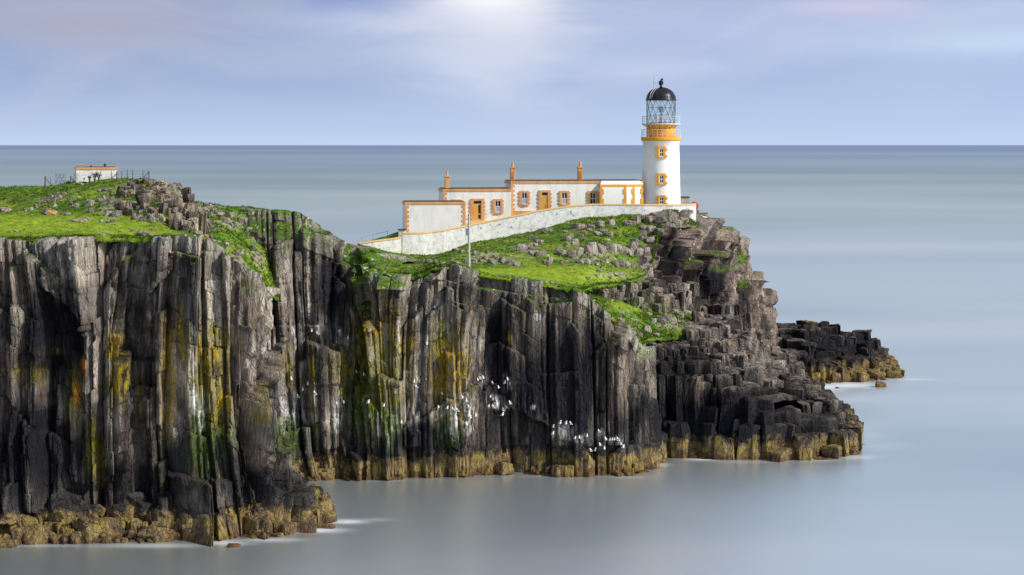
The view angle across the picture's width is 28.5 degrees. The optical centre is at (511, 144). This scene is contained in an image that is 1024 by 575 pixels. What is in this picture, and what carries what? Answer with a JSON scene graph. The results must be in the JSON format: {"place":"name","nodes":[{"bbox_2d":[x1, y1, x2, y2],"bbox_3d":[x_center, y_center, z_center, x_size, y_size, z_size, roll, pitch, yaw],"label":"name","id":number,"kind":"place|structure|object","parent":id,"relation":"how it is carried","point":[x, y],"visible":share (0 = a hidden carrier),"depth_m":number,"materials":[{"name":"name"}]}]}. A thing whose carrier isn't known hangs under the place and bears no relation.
{"place":"outdoors","nodes":[
{"label":"outdoors","id":0,"kind":"place"},
{"bbox_2d":[114,178,211,236],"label":"hill crag","id":1,"kind":"structure","parent":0,"point":[179,207],"depth_m":218.44,"materials":[{"name":"stone"}]},
{"bbox_2d":[0,233,335,546],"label":"sea cliff","id":2,"kind":"structure","parent":0,"point":[153,368],"depth_m":193.80,"materials":[{"name":"stone"}]},
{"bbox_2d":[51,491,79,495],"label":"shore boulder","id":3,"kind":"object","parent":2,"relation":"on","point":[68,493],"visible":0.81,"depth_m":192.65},
{"bbox_2d":[0,178,193,242],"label":"turf","id":4,"kind":"structure","parent":2,"relation":"on","point":[36,223],"depth_m":216.23,"materials":[{"name":"plant"}]},
{"bbox_2d":[0,207,10,211],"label":"boulder","id":5,"kind":"object","parent":4,"relation":"on","point":[4,209],"visible":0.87,"depth_m":222.18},
{"bbox_2d":[42,208,57,214],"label":"lichen boulder","id":6,"kind":"object","parent":4,"relation":"on","point":[46,211],"visible":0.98,"depth_m":219.63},
{"bbox_2d":[55,173,65,186],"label":"steel frame","id":7,"kind":"object","parent":4,"relation":"on","point":[59,177],"visible":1,"depth_m":237.98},
{"bbox_2d":[85,199,94,205],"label":"boulder","id":8,"kind":"object","parent":4,"relation":"on","point":[89,202],"visible":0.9,"depth_m":222.59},
{"bbox_2d":[74,164,116,181],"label":"hilltop hut","id":9,"kind":"object","parent":4,"relation":"on","point":[83,172],"visible":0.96,"depth_m":239.96,"materials":[{"name":"paint"}]},
{"bbox_2d":[44,170,149,188],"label":"wire fence","id":10,"kind":"object","parent":4,"relation":"on","point":[148,173],"visible":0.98,"depth_m":236.47,"materials":[{"name":"metal"}]},
{"bbox_2d":[111,210,121,216],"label":"boulder","id":11,"kind":"object","parent":4,"relation":"on","point":[116,213],"visible":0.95,"depth_m":216.45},
{"bbox_2d":[136,230,148,235],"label":"boulder","id":12,"kind":"object","parent":4,"relation":"on","point":[141,232],"visible":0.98,"depth_m":197.49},
{"bbox_2d":[195,201,277,298],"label":"gully turf","id":13,"kind":"structure","parent":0,"point":[248,241],"depth_m":230.33,"materials":[{"name":"plant"}]},
{"bbox_2d":[213,211,224,216],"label":"boulder","id":14,"kind":"object","parent":13,"relation":"on","point":[218,213],"visible":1,"depth_m":234.90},
{"bbox_2d":[221,217,231,222],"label":"boulder","id":15,"kind":"object","parent":13,"relation":"on","point":[225,219],"visible":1,"depth_m":233.48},
{"bbox_2d":[238,218,246,223],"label":"boulder","id":16,"kind":"object","parent":13,"relation":"on","point":[244,220],"visible":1,"depth_m":235.82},
{"bbox_2d":[0,177,720,345],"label":"grass tufts","id":17,"kind":"object","parent":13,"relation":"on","point":[645,334],"visible":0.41,"depth_m":238.56,"materials":[{"name":"plant"}]},
{"bbox_2d":[370,232,401,245],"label":"grass bank","id":18,"kind":"structure","parent":0,"point":[394,235],"depth_m":287.62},
{"bbox_2d":[241,209,666,481],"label":"sea cliff","id":19,"kind":"structure","parent":0,"point":[581,362],"depth_m":227.45,"materials":[{"name":"stone"}]},
{"bbox_2d":[501,453,506,461],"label":"shore boulder","id":20,"kind":"object","parent":19,"relation":"on","point":[503,457],"visible":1,"depth_m":227.72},
{"bbox_2d":[357,210,697,291],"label":"turf","id":21,"kind":"structure","parent":19,"relation":"on","point":[560,275],"depth_m":260.96,"materials":[{"name":"plant"}]},
{"bbox_2d":[398,229,405,249],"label":"gate pier","id":22,"kind":"structure","parent":21,"relation":"on","point":[401,231],"depth_m":286.00,"materials":[{"name":"paint"}]},
{"bbox_2d":[402,200,465,231],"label":"stone store","id":23,"kind":"structure","parent":21,"relation":"on","point":[425,215],"depth_m":287.78,"materials":[{"name":"paint"}]},
{"bbox_2d":[466,215,471,266],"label":"utility pole","id":24,"kind":"object","parent":21,"relation":"on","point":[468,230],"visible":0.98,"depth_m":234.80,"materials":[{"name":"grey metal"}]},
{"bbox_2d":[438,171,511,224],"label":"keepers cottage","id":25,"kind":"structure","parent":21,"relation":"on","point":[481,202],"depth_m":293.94,"materials":[{"name":"paint"}]},
{"bbox_2d":[492,199,503,213],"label":"window","id":26,"kind":"structure","parent":25,"relation":"in","point":[497,204],"depth_m":294.21,"materials":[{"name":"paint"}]},
{"bbox_2d":[487,258,495,263],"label":"boulder","id":27,"kind":"object","parent":21,"relation":"on","point":[491,261],"visible":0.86,"depth_m":246.33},
{"bbox_2d":[504,259,514,265],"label":"boulder","id":28,"kind":"object","parent":21,"relation":"on","point":[510,262],"visible":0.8,"depth_m":246.85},
{"bbox_2d":[516,243,527,250],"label":"boulder","id":29,"kind":"object","parent":21,"relation":"on","point":[519,247],"visible":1,"depth_m":263.54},
{"bbox_2d":[358,203,695,254],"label":"boundary wall","id":30,"kind":"structure","parent":21,"relation":"on","point":[432,242],"depth_m":288.03,"materials":[{"name":"paint"}]},
{"bbox_2d":[541,227,552,232],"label":"boulder","id":31,"kind":"object","parent":21,"relation":"on","point":[545,230],"visible":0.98,"depth_m":282.58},
{"bbox_2d":[556,249,565,254],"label":"boulder","id":32,"kind":"object","parent":21,"relation":"on","point":[561,251],"visible":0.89,"depth_m":262.88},
{"bbox_2d":[567,250,575,257],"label":"boulder","id":33,"kind":"object","parent":21,"relation":"on","point":[571,253],"visible":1,"depth_m":261.48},
{"bbox_2d":[504,162,643,215],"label":"keepers house","id":34,"kind":"structure","parent":21,"relation":"on","point":[529,195],"depth_m":296.25,"materials":[{"name":"paint"}]},
{"bbox_2d":[518,191,529,205],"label":"window","id":35,"kind":"structure","parent":34,"relation":"in","point":[524,196],"depth_m":295.50,"materials":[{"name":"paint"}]},
{"bbox_2d":[558,191,570,205],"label":"window","id":36,"kind":"structure","parent":34,"relation":"in","point":[564,196],"depth_m":296.37,"materials":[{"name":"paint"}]},
{"bbox_2d":[587,191,598,203],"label":"window","id":37,"kind":"structure","parent":34,"relation":"in","point":[592,196],"depth_m":296.95,"materials":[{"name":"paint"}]},
{"bbox_2d":[570,223,586,228],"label":"boulder","id":38,"kind":"object","parent":21,"relation":"on","point":[576,226],"visible":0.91,"depth_m":282.10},
{"bbox_2d":[577,247,582,254],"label":"boulder","id":39,"kind":"object","parent":21,"relation":"on","point":[580,251],"visible":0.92,"depth_m":262.87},
{"bbox_2d":[584,245,591,256],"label":"boulder","id":40,"kind":"object","parent":21,"relation":"on","point":[587,249],"visible":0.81,"depth_m":264.47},
{"bbox_2d":[587,242,597,255],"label":"boulder","id":41,"kind":"object","parent":21,"relation":"on","point":[593,245],"visible":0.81,"depth_m":266.61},
{"bbox_2d":[593,221,604,227],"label":"boulder","id":42,"kind":"object","parent":21,"relation":"on","point":[601,224],"visible":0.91,"depth_m":284.37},
{"bbox_2d":[597,243,605,254],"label":"boulder","id":43,"kind":"object","parent":21,"relation":"on","point":[601,249],"visible":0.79,"depth_m":269.43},
{"bbox_2d":[606,243,616,253],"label":"boulder","id":44,"kind":"object","parent":21,"relation":"on","point":[611,247],"visible":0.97,"depth_m":273.36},
{"bbox_2d":[616,244,622,253],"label":"boulder","id":45,"kind":"object","parent":21,"relation":"on","point":[619,248],"visible":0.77,"depth_m":275.50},
{"bbox_2d":[616,259,624,267],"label":"boulder","id":46,"kind":"object","parent":21,"relation":"on","point":[621,263],"visible":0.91,"depth_m":269.23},
{"bbox_2d":[599,181,643,203],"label":"porch wing","id":47,"kind":"structure","parent":21,"relation":"on","point":[621,192],"depth_m":296.65,"materials":[{"name":"paint"}]},
{"bbox_2d":[622,246,629,254],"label":"boulder","id":48,"kind":"object","parent":21,"relation":"on","point":[625,249],"visible":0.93,"depth_m":276.04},
{"bbox_2d":[624,260,630,268],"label":"boulder","id":49,"kind":"object","parent":21,"relation":"on","point":[627,263],"visible":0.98,"depth_m":270.35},
{"bbox_2d":[623,220,636,225],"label":"boulder","id":50,"kind":"object","parent":21,"relation":"on","point":[628,222],"visible":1,"depth_m":287.11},
{"bbox_2d":[629,241,637,250],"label":"boulder","id":51,"kind":"object","parent":21,"relation":"on","point":[633,245],"visible":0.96,"depth_m":278.24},
{"bbox_2d":[633,216,640,222],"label":"boulder","id":52,"kind":"object","parent":21,"relation":"on","point":[637,219],"visible":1,"depth_m":288.58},
{"bbox_2d":[634,248,643,255],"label":"boulder","id":53,"kind":"object","parent":21,"relation":"on","point":[639,251],"visible":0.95,"depth_m":277.05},
{"bbox_2d":[644,216,652,222],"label":"boulder","id":54,"kind":"object","parent":21,"relation":"on","point":[647,219],"visible":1,"depth_m":288.49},
{"bbox_2d":[645,237,654,243],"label":"boulder","id":55,"kind":"object","parent":21,"relation":"on","point":[648,240],"visible":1,"depth_m":282.36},
{"bbox_2d":[646,225,655,230],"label":"boulder","id":56,"kind":"object","parent":21,"relation":"on","point":[650,227],"visible":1,"depth_m":286.16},
{"bbox_2d":[654,228,663,235],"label":"boulder","id":57,"kind":"object","parent":21,"relation":"on","point":[660,231],"visible":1,"depth_m":284.41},
{"bbox_2d":[654,216,664,222],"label":"boulder","id":58,"kind":"object","parent":21,"relation":"on","point":[659,219],"visible":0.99,"depth_m":287.67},
{"bbox_2d":[671,211,678,220],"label":"boulder","id":59,"kind":"object","parent":21,"relation":"on","point":[675,215],"visible":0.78,"depth_m":290.32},
{"bbox_2d":[673,220,681,228],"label":"boulder","id":60,"kind":"object","parent":21,"relation":"on","point":[678,224],"visible":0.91,"depth_m":288.40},
{"bbox_2d":[680,196,689,203],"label":"shed","id":61,"kind":"structure","parent":21,"relation":"on","point":[684,199],"depth_m":301.00,"materials":[{"name":"paint"}]},
{"bbox_2d":[632,461,643,471],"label":"shore boulder","id":62,"kind":"object","parent":19,"relation":"on","point":[637,466],"visible":1,"depth_m":226.95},
{"bbox_2d":[0,145,1023,574],"bbox_3d":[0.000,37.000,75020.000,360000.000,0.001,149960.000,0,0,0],"label":"sea","id":63,"kind":"structure","parent":0,"point":[910,257],"depth_m":292.08,"materials":[{"name":"liquid"}]},
{"bbox_2d":[0,538,21,547],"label":"sea rock","id":64,"kind":"object","parent":63,"relation":"in","point":[7,542],"visible":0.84,"depth_m":185.75,"materials":[{"name":"stone"}]},
{"bbox_2d":[0,477,336,543],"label":"shore platform","id":65,"kind":"structure","parent":63,"relation":"in","point":[136,525],"depth_m":190.21,"materials":[{"name":"stone"}]},
{"bbox_2d":[3,528,22,541],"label":"shore boulder","id":66,"kind":"object","parent":65,"relation":"on","point":[20,534],"visible":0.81,"depth_m":187.29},
{"bbox_2d":[8,526,24,532],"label":"shore boulder","id":67,"kind":"object","parent":65,"relation":"on","point":[17,529],"visible":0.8,"depth_m":187.39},
{"bbox_2d":[20,513,37,526],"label":"shore boulder","id":68,"kind":"object","parent":65,"relation":"on","point":[27,520],"visible":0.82,"depth_m":188.89,"materials":[{"name":"stone"}]},
{"bbox_2d":[22,525,44,544],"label":"shore boulder","id":69,"kind":"object","parent":65,"relation":"on","point":[33,535],"visible":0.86,"depth_m":187.09,"materials":[{"name":"stone"}]},
{"bbox_2d":[40,507,49,520],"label":"shore boulder","id":70,"kind":"object","parent":65,"relation":"on","point":[45,512],"visible":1,"depth_m":190.40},
{"bbox_2d":[41,524,53,530],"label":"shore boulder","id":71,"kind":"object","parent":65,"relation":"on","point":[48,528],"visible":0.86,"depth_m":188.96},
{"bbox_2d":[49,533,66,543],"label":"shore boulder","id":72,"kind":"object","parent":65,"relation":"on","point":[55,539],"visible":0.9,"depth_m":187.25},
{"bbox_2d":[47,498,70,512],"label":"shore boulder","id":73,"kind":"object","parent":65,"relation":"on","point":[53,504],"visible":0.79,"depth_m":191.01,"materials":[{"name":"stone"}]},
{"bbox_2d":[51,492,69,497],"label":"shore boulder","id":74,"kind":"object","parent":65,"relation":"on","point":[58,495],"visible":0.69,"depth_m":192.05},
{"bbox_2d":[48,509,75,525],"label":"shore boulder","id":75,"kind":"object","parent":65,"relation":"on","point":[58,515],"visible":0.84,"depth_m":189.81,"materials":[{"name":"stone"}]},
{"bbox_2d":[57,503,82,516],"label":"shore boulder","id":76,"kind":"object","parent":65,"relation":"on","point":[77,510],"visible":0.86,"depth_m":190.49,"materials":[{"name":"stone"}]},
{"bbox_2d":[70,531,81,543],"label":"shore boulder","id":77,"kind":"object","parent":65,"relation":"on","point":[75,537],"visible":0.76,"depth_m":187.14,"materials":[{"name":"stone"}]},
{"bbox_2d":[69,494,90,504],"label":"shore boulder","id":78,"kind":"object","parent":65,"relation":"on","point":[75,499],"visible":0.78,"depth_m":191.68,"materials":[{"name":"stone"}]},
{"bbox_2d":[79,504,92,515],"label":"shore boulder","id":79,"kind":"object","parent":65,"relation":"on","point":[85,507],"visible":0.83,"depth_m":190.99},
{"bbox_2d":[78,522,100,543],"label":"shore boulder","id":80,"kind":"object","parent":65,"relation":"on","point":[89,531],"visible":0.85,"depth_m":187.52,"materials":[{"name":"stone"}]},
{"bbox_2d":[90,503,105,516],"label":"shore boulder","id":81,"kind":"object","parent":65,"relation":"on","point":[99,510],"visible":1,"depth_m":191.13,"materials":[{"name":"stone"}]},
{"bbox_2d":[91,517,117,533],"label":"shore boulder","id":82,"kind":"object","parent":65,"relation":"on","point":[106,523],"visible":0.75,"depth_m":188.82,"materials":[{"name":"stone"}]},
{"bbox_2d":[99,529,120,539],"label":"shore boulder","id":83,"kind":"object","parent":65,"relation":"on","point":[113,533],"visible":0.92,"depth_m":188.40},
{"bbox_2d":[110,504,135,525],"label":"shore boulder","id":84,"kind":"object","parent":65,"relation":"on","point":[124,512],"visible":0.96,"depth_m":190.84,"materials":[{"name":"stone"}]},
{"bbox_2d":[124,530,134,537],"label":"shore boulder","id":85,"kind":"object","parent":65,"relation":"on","point":[127,533],"visible":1,"depth_m":188.84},
{"bbox_2d":[126,491,146,504],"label":"shore boulder","id":86,"kind":"object","parent":65,"relation":"on","point":[134,497],"visible":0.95,"depth_m":192.25,"materials":[{"name":"stone"}]},
{"bbox_2d":[134,501,154,516],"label":"shore boulder","id":87,"kind":"object","parent":65,"relation":"on","point":[142,508],"visible":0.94,"depth_m":191.46,"materials":[{"name":"stone"}]},
{"bbox_2d":[137,525,160,540],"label":"shore boulder","id":88,"kind":"object","parent":65,"relation":"on","point":[146,532],"visible":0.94,"depth_m":188.15,"materials":[{"name":"stone"}]},
{"bbox_2d":[149,534,159,542],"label":"shore boulder","id":89,"kind":"object","parent":65,"relation":"on","point":[154,538],"visible":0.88,"depth_m":187.69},
{"bbox_2d":[151,521,169,526],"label":"shore boulder","id":90,"kind":"object","parent":65,"relation":"on","point":[158,524],"visible":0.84,"depth_m":189.86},
{"bbox_2d":[149,508,176,527],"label":"shore boulder","id":91,"kind":"object","parent":65,"relation":"on","point":[157,516],"visible":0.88,"depth_m":190.44,"materials":[{"name":"stone"}]},
{"bbox_2d":[157,531,173,542],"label":"shore boulder","id":92,"kind":"object","parent":65,"relation":"on","point":[166,537],"visible":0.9,"depth_m":188.10,"materials":[{"name":"stone"}]},
{"bbox_2d":[170,521,176,528],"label":"shore boulder","id":93,"kind":"object","parent":65,"relation":"on","point":[173,524],"visible":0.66,"depth_m":190.29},
{"bbox_2d":[293,472,302,480],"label":"shore boulder","id":94,"kind":"object","parent":65,"relation":"on","point":[297,476],"visible":0.33,"depth_m":198.82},
{"bbox_2d":[318,496,331,501],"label":"shore boulder","id":95,"kind":"object","parent":65,"relation":"on","point":[324,498],"visible":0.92,"depth_m":200.17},
{"bbox_2d":[227,543,240,547],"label":"sea rock","id":96,"kind":"object","parent":63,"relation":"in","point":[232,545],"visible":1,"depth_m":185.51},
{"bbox_2d":[305,474,320,480],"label":"shore boulder","id":97,"kind":"object","parent":63,"relation":"in","point":[308,477],"visible":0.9,"depth_m":222.31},
{"bbox_2d":[318,472,334,479],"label":"shore boulder","id":98,"kind":"object","parent":63,"relation":"in","point":[326,476],"visible":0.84,"depth_m":222.69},
{"bbox_2d":[321,469,335,477],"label":"shore boulder","id":99,"kind":"object","parent":63,"relation":"in","point":[329,471],"visible":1,"depth_m":223.28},
{"bbox_2d":[349,468,356,479],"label":"shore boulder","id":100,"kind":"object","parent":63,"relation":"in","point":[352,473],"visible":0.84,"depth_m":223.23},
{"bbox_2d":[495,461,512,475],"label":"shore boulder","id":101,"kind":"object","parent":63,"relation":"in","point":[504,468],"visible":1,"depth_m":226.19,"materials":[{"name":"stone"}]},
{"bbox_2d":[612,470,625,476],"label":"shore boulder","id":102,"kind":"object","parent":63,"relation":"in","point":[617,473],"visible":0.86,"depth_m":225.59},
{"bbox_2d":[623,466,633,475],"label":"shore boulder","id":103,"kind":"object","parent":63,"relation":"in","point":[628,471],"visible":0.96,"depth_m":225.72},
{"bbox_2d":[698,452,707,458],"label":"shore boulder","id":104,"kind":"object","parent":63,"relation":"in","point":[701,455],"visible":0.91,"depth_m":237.93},
{"bbox_2d":[646,299,863,461],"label":"stepped headland","id":105,"kind":"structure","parent":63,"relation":"in","point":[729,377],"depth_m":241.48,"materials":[{"name":"stone"}]},
{"bbox_2d":[776,320,904,383],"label":"skerry","id":106,"kind":"structure","parent":63,"relation":"in","point":[825,352],"depth_m":322.31,"materials":[{"name":"stone"}]},
{"bbox_2d":[849,449,860,454],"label":"sea rock","id":107,"kind":"object","parent":63,"relation":"in","point":[853,452],"visible":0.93,"depth_m":241.06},
{"bbox_2d":[875,381,886,386],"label":"sea rock","id":108,"kind":"object","parent":63,"relation":"in","point":[880,384],"visible":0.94,"depth_m":308.04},
{"bbox_2d":[0,0,1023,144],"label":"sky","id":109,"kind":"structure","parent":0,"point":[73,72],"materials":[{"name":"blue"}]},
{"bbox_2d":[590,295,691,342],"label":"turf","id":110,"kind":"structure","parent":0,"point":[623,305],"depth_m":253.91,"materials":[{"name":"plant"}]},
{"bbox_2d":[643,325,651,332],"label":"boulder","id":111,"kind":"object","parent":110,"relation":"on","point":[647,328],"visible":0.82,"depth_m":248.88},
{"bbox_2d":[656,317,665,324],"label":"boulder","id":112,"kind":"object","parent":110,"relation":"on","point":[662,320],"visible":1,"depth_m":257.42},
{"bbox_2d":[587,275,703,316],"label":"rock terrace","id":113,"kind":"object","parent":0,"point":[663,293],"visible":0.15,"depth_m":266.92,"materials":[{"name":"stone"}]},
{"bbox_2d":[637,209,778,345],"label":"lighthouse cliff","id":114,"kind":"structure","parent":0,"point":[709,256],"depth_m":289.72,"materials":[{"name":"stone"}]},
{"bbox_2d":[641,78,680,203],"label":"lighthouse","id":115,"kind":"object","parent":114,"relation":"on","point":[661,167],"visible":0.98,"depth_m":297.87,"materials":[{"name":"white paint"}]},
{"bbox_2d":[655,147,666,157],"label":"window","id":116,"kind":"structure","parent":115,"relation":"in","point":[661,151],"depth_m":297.09,"materials":[{"name":"paint"}]},
{"bbox_2d":[655,173,666,184],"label":"window","id":117,"kind":"structure","parent":115,"relation":"in","point":[661,177],"depth_m":297.02,"materials":[{"name":"paint"}]},
{"bbox_2d":[656,195,666,203],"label":"window","id":118,"kind":"structure","parent":115,"relation":"in","point":[661,199],"depth_m":296.95,"materials":[{"name":"paint"}]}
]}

